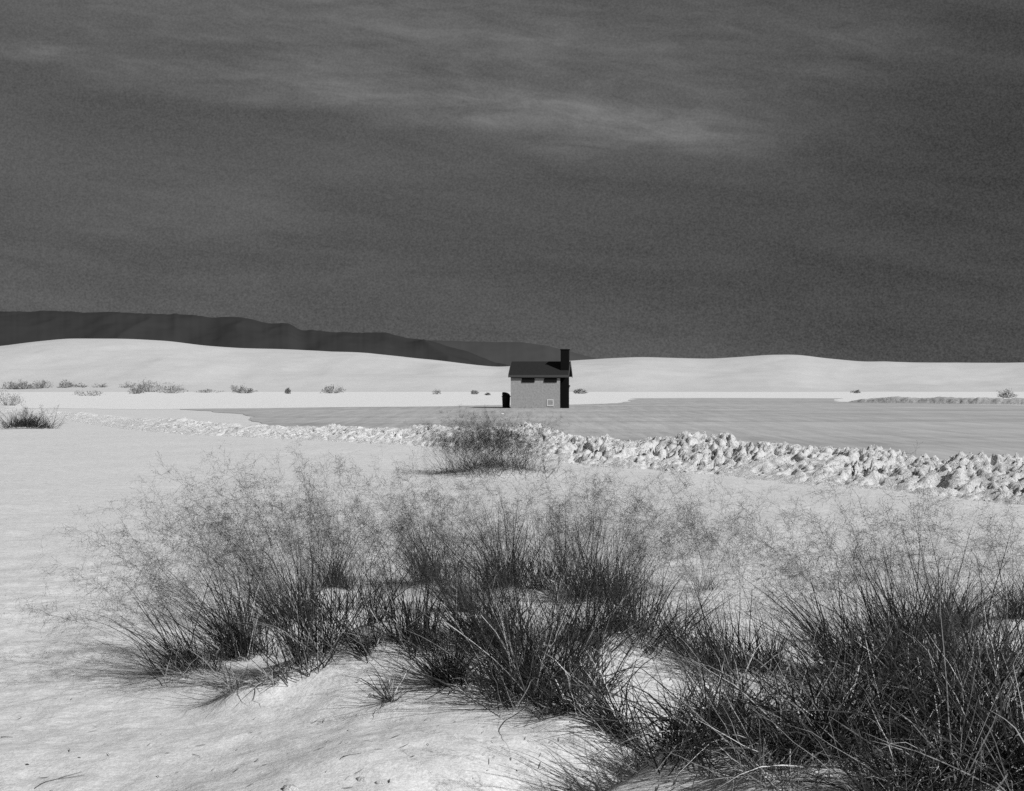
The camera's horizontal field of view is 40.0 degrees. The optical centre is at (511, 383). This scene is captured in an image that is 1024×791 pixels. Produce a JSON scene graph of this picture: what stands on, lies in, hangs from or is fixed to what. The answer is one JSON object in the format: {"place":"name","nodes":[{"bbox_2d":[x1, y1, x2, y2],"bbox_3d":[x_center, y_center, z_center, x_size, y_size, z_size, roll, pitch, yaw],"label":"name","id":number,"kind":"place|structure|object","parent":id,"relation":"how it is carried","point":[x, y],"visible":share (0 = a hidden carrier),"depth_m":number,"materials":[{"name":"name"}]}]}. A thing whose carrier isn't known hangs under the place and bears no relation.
{"place":"outdoors","nodes":[
{"label":"outdoors","id":0,"kind":"place"},
{"bbox_2d":[0,310,509,366],"bbox_3d":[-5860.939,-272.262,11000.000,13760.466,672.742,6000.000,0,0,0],"label":"mountains","id":1,"kind":"structure","parent":0,"point":[17,327],"depth_m":9902.42,"materials":[{"name":"grey stone"}]},
{"bbox_2d":[427,340,595,364],"bbox_3d":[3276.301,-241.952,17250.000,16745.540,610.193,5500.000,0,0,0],"label":"mountains","id":2,"kind":"structure","parent":0,"point":[506,353],"depth_m":16308.54,"materials":[{"name":"grey stone"}]},
{"bbox_2d":[0,407,1023,790],"bbox_3d":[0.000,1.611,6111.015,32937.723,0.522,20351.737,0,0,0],"label":"sand","id":3,"kind":"structure","parent":0,"point":[140,731],"depth_m":11.24,"materials":[{"name":"white sand"}]},
{"bbox_2d":[0,405,68,428],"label":"grass clump","id":4,"kind":"object","parent":3,"relation":"on","point":[35,422],"visible":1,"depth_m":55.95,"materials":[{"name":"plant"}]},
{"bbox_2d":[34,772,80,788],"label":"twig","id":5,"kind":"object","parent":3,"relation":"on","point":[58,778],"visible":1,"depth_m":6.32,"materials":[{"name":"wood"}]},
{"bbox_2d":[1,496,259,700],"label":"grass clump","id":6,"kind":"object","parent":3,"relation":"on","point":[179,664],"visible":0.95,"depth_m":8.42,"materials":[{"name":"plant"}]},
{"bbox_2d":[39,471,350,661],"bbox_3d":[-1.890,1.172,8.806,1.842,1.209,1.702,0,0,0],"label":"grass clump","id":7,"kind":"object","parent":3,"relation":"on","point":[241,642],"visible":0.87,"depth_m":8.89,"materials":[{"name":"plant"}]},
{"bbox_2d":[56,453,339,630],"bbox_3d":[-2.258,1.129,10.285,1.993,1.354,1.527,0,0,0],"label":"grass clump","id":8,"kind":"object","parent":3,"relation":"on","point":[262,530],"visible":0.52,"depth_m":10.24,"materials":[{"name":"plant"}]},
{"bbox_2d":[160,649,288,707],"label":"grass clump","id":9,"kind":"object","parent":3,"relation":"on","point":[235,684],"visible":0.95,"depth_m":7.64,"materials":[{"name":"plant"}]},
{"bbox_2d":[222,638,332,696],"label":"grass clump","id":10,"kind":"object","parent":3,"relation":"on","point":[266,675],"visible":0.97,"depth_m":7.62,"materials":[{"name":"plant"}]},
{"bbox_2d":[283,784,297,790],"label":"sand clod","id":11,"kind":"object","parent":3,"relation":"on","point":[288,787],"visible":1,"depth_m":5.75,"materials":[{"name":"white sand"}]},
{"bbox_2d":[129,427,457,687],"bbox_3d":[-1.046,0.932,7.723,2.122,1.385,2.040,0,0,0],"label":"grass clump","id":12,"kind":"object","parent":3,"relation":"on","point":[311,635],"visible":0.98,"depth_m":7.77,"materials":[{"name":"plant"}]},
{"bbox_2d":[226,444,418,591],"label":"grass clump","id":13,"kind":"object","parent":3,"relation":"on","point":[331,558],"visible":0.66,"depth_m":12.06,"materials":[{"name":"plant"}]},
{"bbox_2d":[258,496,430,662],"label":"grass clump","id":14,"kind":"object","parent":3,"relation":"on","point":[361,645],"visible":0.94,"depth_m":7.70,"materials":[{"name":"plant"}]},
{"bbox_2d":[356,777,367,781],"bbox_3d":[-0.625,1.650,5.868,0.051,0.019,0.037,0,0,0],"label":"sand clod","id":15,"kind":"object","parent":3,"relation":"on","point":[362,779],"visible":1,"depth_m":5.86,"materials":[{"name":"white sand"}]},
{"bbox_2d":[251,478,483,626],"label":"grass clump","id":16,"kind":"object","parent":3,"relation":"on","point":[376,607],"visible":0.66,"depth_m":8.19,"materials":[{"name":"plant"}]},
{"bbox_2d":[341,656,418,711],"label":"grass clump","id":17,"kind":"object","parent":3,"relation":"on","point":[385,697],"visible":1,"depth_m":7.10,"materials":[{"name":"plant"}]},
{"bbox_2d":[268,447,496,662],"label":"grass clump","id":18,"kind":"object","parent":3,"relation":"on","point":[411,635],"visible":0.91,"depth_m":7.68,"materials":[{"name":"plant"}]},
{"bbox_2d":[288,480,481,609],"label":"grass clump","id":19,"kind":"object","parent":3,"relation":"on","point":[358,599],"visible":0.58,"depth_m":10.89,"materials":[{"name":"plant"}]},
{"bbox_2d":[343,493,495,611],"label":"grass clump","id":20,"kind":"object","parent":3,"relation":"on","point":[481,523],"visible":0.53,"depth_m":10.75,"materials":[{"name":"plant"}]},
{"bbox_2d":[330,450,516,587],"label":"grass clump","id":21,"kind":"object","parent":3,"relation":"on","point":[418,537],"visible":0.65,"depth_m":12.40,"materials":[{"name":"plant"}]},
{"bbox_2d":[313,468,570,661],"bbox_3d":[-0.202,0.972,7.835,1.479,1.057,1.343,0,0,-39],"label":"grass clump","id":22,"kind":"object","parent":3,"relation":"on","point":[448,608],"visible":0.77,"depth_m":7.74,"materials":[{"name":"plant"}]},
{"bbox_2d":[372,526,522,691],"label":"grass clump","id":23,"kind":"object","parent":3,"relation":"on","point":[448,678],"visible":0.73,"depth_m":7.27,"materials":[{"name":"plant"}]},
{"bbox_2d":[401,404,582,479],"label":"grass clump","id":24,"kind":"object","parent":3,"relation":"on","point":[487,441],"visible":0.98,"depth_m":27.82,"materials":[{"name":"plant"}]},
{"bbox_2d":[399,441,605,589],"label":"grass clump","id":25,"kind":"object","parent":3,"relation":"on","point":[498,556],"visible":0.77,"depth_m":11.79,"materials":[{"name":"plant"}]},
{"bbox_2d":[395,472,613,682],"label":"grass clump","id":26,"kind":"object","parent":3,"relation":"on","point":[497,592],"visible":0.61,"depth_m":7.71,"materials":[{"name":"plant"}]},
{"bbox_2d":[0,407,1023,504],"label":"sand bank","id":27,"kind":"structure","parent":3,"relation":"on","point":[875,467],"depth_m":29.27,"materials":[{"name":"white sand"}]},
{"bbox_2d":[359,476,677,732],"bbox_3d":[0.234,1.080,7.070,1.983,1.334,1.586,0,0,-33],"label":"grass clump","id":28,"kind":"object","parent":3,"relation":"on","point":[495,677],"visible":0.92,"depth_m":7.06,"materials":[{"name":"plant"}]},
{"bbox_2d":[480,466,609,593],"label":"grass clump","id":29,"kind":"object","parent":3,"relation":"on","point":[539,577],"visible":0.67,"depth_m":11.78,"materials":[{"name":"plant"}]},
{"bbox_2d":[502,644,622,731],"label":"grass clump","id":30,"kind":"object","parent":3,"relation":"on","point":[563,706],"visible":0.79,"depth_m":6.70,"materials":[{"name":"plant"}]},
{"bbox_2d":[492,466,653,602],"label":"grass clump","id":31,"kind":"object","parent":3,"relation":"on","point":[573,579],"visible":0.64,"depth_m":11.26,"materials":[{"name":"plant"}]},
{"bbox_2d":[459,467,694,676],"bbox_3d":[0.462,1.020,7.882,1.196,1.134,1.468,0,0,-44],"label":"grass clump","id":32,"kind":"object","parent":3,"relation":"on","point":[608,621],"visible":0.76,"depth_m":7.90,"materials":[{"name":"plant"}]},
{"bbox_2d":[494,568,673,771],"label":"grass clump","id":33,"kind":"object","parent":3,"relation":"on","point":[608,714],"visible":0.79,"depth_m":6.63,"materials":[{"name":"plant"}]},
{"bbox_2d":[537,439,721,608],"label":"grass clump","id":34,"kind":"object","parent":3,"relation":"on","point":[605,560],"visible":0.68,"depth_m":11.18,"materials":[{"name":"plant"}]},
{"bbox_2d":[544,532,728,700],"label":"grass clump","id":35,"kind":"object","parent":3,"relation":"on","point":[618,678],"visible":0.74,"depth_m":7.22,"materials":[{"name":"plant"}]},
{"bbox_2d":[487,564,790,789],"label":"grass clump","id":36,"kind":"object","parent":3,"relation":"on","point":[666,735],"visible":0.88,"depth_m":5.74,"materials":[{"name":"plant"}]},
{"bbox_2d":[537,456,753,641],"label":"grass clump","id":37,"kind":"object","parent":3,"relation":"on","point":[628,603],"visible":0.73,"depth_m":8.24,"materials":[{"name":"plant"}]},
{"bbox_2d":[555,481,747,659],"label":"grass clump","id":38,"kind":"object","parent":3,"relation":"on","point":[665,626],"visible":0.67,"depth_m":8.08,"materials":[{"name":"plant"}]},
{"bbox_2d":[550,559,832,771],"bbox_3d":[0.910,1.299,6.285,1.500,0.945,1.567,0,0,0],"label":"grass clump","id":39,"kind":"object","parent":3,"relation":"on","point":[692,677],"visible":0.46,"depth_m":6.22,"materials":[{"name":"plant"}]},
{"bbox_2d":[592,483,793,691],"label":"grass clump","id":40,"kind":"object","parent":3,"relation":"on","point":[711,658],"visible":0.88,"depth_m":7.71,"materials":[{"name":"plant"}]},
{"bbox_2d":[625,461,793,591],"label":"grass clump","id":41,"kind":"object","parent":3,"relation":"on","point":[696,533],"visible":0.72,"depth_m":11.77,"materials":[{"name":"plant"}]},
{"bbox_2d":[557,575,884,790],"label":"grass clump","id":42,"kind":"object","parent":3,"relation":"on","point":[696,753],"visible":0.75,"depth_m":5.54,"materials":[{"name":"plant"}]},
{"bbox_2d":[659,465,793,678],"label":"grass clump","id":43,"kind":"object","parent":3,"relation":"on","point":[744,635],"visible":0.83,"depth_m":7.86,"materials":[{"name":"plant"}]},
{"bbox_2d":[667,693,850,790],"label":"grass clump","id":44,"kind":"object","parent":3,"relation":"on","point":[746,767],"visible":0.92,"depth_m":5.09,"materials":[{"name":"plant"}]},
{"bbox_2d":[753,622,814,663],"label":"grass clump","id":45,"kind":"object","parent":3,"relation":"on","point":[766,652],"visible":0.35,"depth_m":8.10,"materials":[{"name":"plant"}]},
{"bbox_2d":[668,476,925,674],"bbox_3d":[1.653,1.053,7.744,1.440,1.157,1.100,0,0,-24],"label":"grass clump","id":46,"kind":"object","parent":3,"relation":"on","point":[812,657],"visible":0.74,"depth_m":7.76,"materials":[{"name":"plant"}]},
{"bbox_2d":[725,519,891,638],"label":"grass clump","id":47,"kind":"object","parent":3,"relation":"on","point":[807,571],"visible":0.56,"depth_m":9.42,"materials":[{"name":"plant"}]},
{"bbox_2d":[650,530,1018,790],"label":"grass clump","id":48,"kind":"object","parent":3,"relation":"on","point":[786,741],"visible":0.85,"depth_m":5.24,"materials":[{"name":"plant"}]},
{"bbox_2d":[671,498,1023,777],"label":"grass clump","id":49,"kind":"object","parent":3,"relation":"on","point":[861,664],"visible":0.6,"depth_m":5.62,"materials":[{"name":"plant"}]},
{"bbox_2d":[701,589,1023,790],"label":"grass clump","id":50,"kind":"object","parent":3,"relation":"on","point":[908,773],"visible":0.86,"depth_m":4.77,"materials":[{"name":"plant"}]},
{"bbox_2d":[717,440,1023,684],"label":"grass clump","id":51,"kind":"object","parent":3,"relation":"on","point":[902,605],"visible":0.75,"depth_m":7.43,"materials":[{"name":"plant"}]},
{"bbox_2d":[724,491,1023,789],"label":"grass clump","id":52,"kind":"object","parent":3,"relation":"on","point":[986,692],"visible":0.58,"depth_m":5.25,"materials":[{"name":"plant"}]},
{"bbox_2d":[743,596,1023,790],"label":"grass clump","id":53,"kind":"object","parent":3,"relation":"on","point":[1004,728],"visible":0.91,"depth_m":4.73,"materials":[{"name":"plant"}]},
{"bbox_2d":[843,473,1023,689],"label":"grass clump","id":54,"kind":"object","parent":3,"relation":"on","point":[998,628],"visible":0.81,"depth_m":6.89,"materials":[{"name":"plant"}]},
{"bbox_2d":[849,396,1023,404],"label":"sand ledge","id":55,"kind":"object","parent":3,"relation":"on","point":[977,400],"visible":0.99,"depth_m":128.07,"materials":[{"name":"white sand"}]},
{"bbox_2d":[851,490,1023,635],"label":"grass clump","id":56,"kind":"object","parent":3,"relation":"on","point":[922,574],"visible":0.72,"depth_m":9.94,"materials":[{"name":"plant"}]},
{"bbox_2d":[930,484,1023,619],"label":"grass clump","id":57,"kind":"object","parent":3,"relation":"on","point":[1019,599],"visible":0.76,"depth_m":10.50,"materials":[{"name":"plant"}]},
{"bbox_2d":[0,339,1023,391],"bbox_3d":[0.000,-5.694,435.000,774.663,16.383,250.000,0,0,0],"label":"dunes","id":58,"kind":"structure","parent":0,"point":[113,365],"depth_m":363.24,"materials":[{"name":"white sand"}]},
{"bbox_2d":[2,381,21,388],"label":"desert shrub","id":59,"kind":"object","parent":58,"relation":"on","point":[10,383],"visible":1,"depth_m":324.99,"materials":[{"name":"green plant"}]},
{"bbox_2d":[12,381,34,388],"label":"desert shrub","id":60,"kind":"object","parent":58,"relation":"on","point":[24,384],"visible":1,"depth_m":324.87,"materials":[{"name":"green plant"}]},
{"bbox_2d":[29,380,52,388],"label":"desert shrub","id":61,"kind":"object","parent":58,"relation":"on","point":[42,382],"visible":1,"depth_m":325.09,"materials":[{"name":"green plant"}]},
{"bbox_2d":[59,380,74,387],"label":"desert shrub","id":62,"kind":"object","parent":58,"relation":"on","point":[67,383],"visible":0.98,"depth_m":324.76,"materials":[{"name":"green plant"}]},
{"bbox_2d":[121,382,141,387],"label":"desert shrub","id":63,"kind":"object","parent":58,"relation":"on","point":[127,385],"visible":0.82,"depth_m":324.59,"materials":[{"name":"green plant"}]},
{"bbox_2d":[0,392,1023,408],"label":"gypsum flat","id":64,"kind":"structure","parent":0,"point":[153,400],"depth_m":187.68,"materials":[{"name":"white sand"}]},
{"bbox_2d":[0,390,25,405],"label":"desert shrub","id":65,"kind":"object","parent":64,"relation":"on","point":[11,401],"visible":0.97,"depth_m":117.71,"materials":[{"name":"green plant"}]},
{"bbox_2d":[72,389,105,395],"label":"desert shrub","id":66,"kind":"object","parent":64,"relation":"on","point":[89,393],"visible":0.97,"depth_m":214.76,"materials":[{"name":"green plant"}]},
{"bbox_2d":[129,386,145,393],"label":"desert shrub","id":67,"kind":"object","parent":64,"relation":"on","point":[136,390],"visible":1,"depth_m":260.26,"materials":[{"name":"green plant"}]},
{"bbox_2d":[135,377,165,391],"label":"desert shrub","id":68,"kind":"object","parent":64,"relation":"on","point":[147,386],"visible":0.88,"depth_m":312.01,"materials":[{"name":"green plant"}]},
{"bbox_2d":[155,383,187,392],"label":"desert shrub","id":69,"kind":"object","parent":64,"relation":"on","point":[173,388],"visible":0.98,"depth_m":274.34,"materials":[{"name":"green plant"}]},
{"bbox_2d":[196,389,223,392],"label":"desert shrub","id":70,"kind":"object","parent":64,"relation":"on","point":[201,391],"visible":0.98,"depth_m":290.92,"materials":[{"name":"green plant"}]},
{"bbox_2d":[230,382,246,391],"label":"desert shrub","id":71,"kind":"object","parent":64,"relation":"on","point":[232,387],"visible":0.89,"depth_m":312.04,"materials":[{"name":"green plant"}]},
{"bbox_2d":[232,387,258,392],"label":"desert shrub","id":72,"kind":"object","parent":64,"relation":"on","point":[249,390],"visible":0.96,"depth_m":274.57,"materials":[{"name":"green plant"}]},
{"bbox_2d":[320,384,345,392],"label":"desert shrub","id":73,"kind":"object","parent":64,"relation":"on","point":[326,389],"visible":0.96,"depth_m":274.69,"materials":[{"name":"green plant"}]},
{"bbox_2d":[573,389,586,393],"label":"desert shrub","id":74,"kind":"object","parent":64,"relation":"on","point":[578,391],"visible":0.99,"depth_m":260.12,"materials":[{"name":"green plant"}]},
{"bbox_2d":[997,387,1017,397],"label":"desert shrub","id":75,"kind":"object","parent":64,"relation":"on","point":[1005,394],"visible":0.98,"depth_m":183.12,"materials":[{"name":"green plant"}]},
{"bbox_2d":[0,0,1023,362],"label":"sky","id":76,"kind":"structure","parent":0,"point":[598,179],"materials":[{"name":"grey"}]},
{"bbox_2d":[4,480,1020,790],"bbox_3d":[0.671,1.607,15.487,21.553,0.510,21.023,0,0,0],"label":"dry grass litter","id":77,"kind":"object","parent":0,"point":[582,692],"visible":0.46,"depth_m":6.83,"materials":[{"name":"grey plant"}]},
{"bbox_2d":[182,398,1023,459],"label":"parking lot","id":78,"kind":"structure","parent":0,"point":[944,431],"depth_m":71.12,"materials":[{"name":"grey sand"}]},
{"bbox_2d":[501,392,510,407],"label":"trash bin","id":79,"kind":"object","parent":78,"relation":"on","point":[505,396],"visible":0.98,"depth_m":104.96,"materials":[{"name":"paint"}]},
{"bbox_2d":[508,349,572,407],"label":"toilet building","id":80,"kind":"structure","parent":78,"relation":"on","point":[541,384],"depth_m":104.00,"materials":[{"name":"paint"}]}
]}

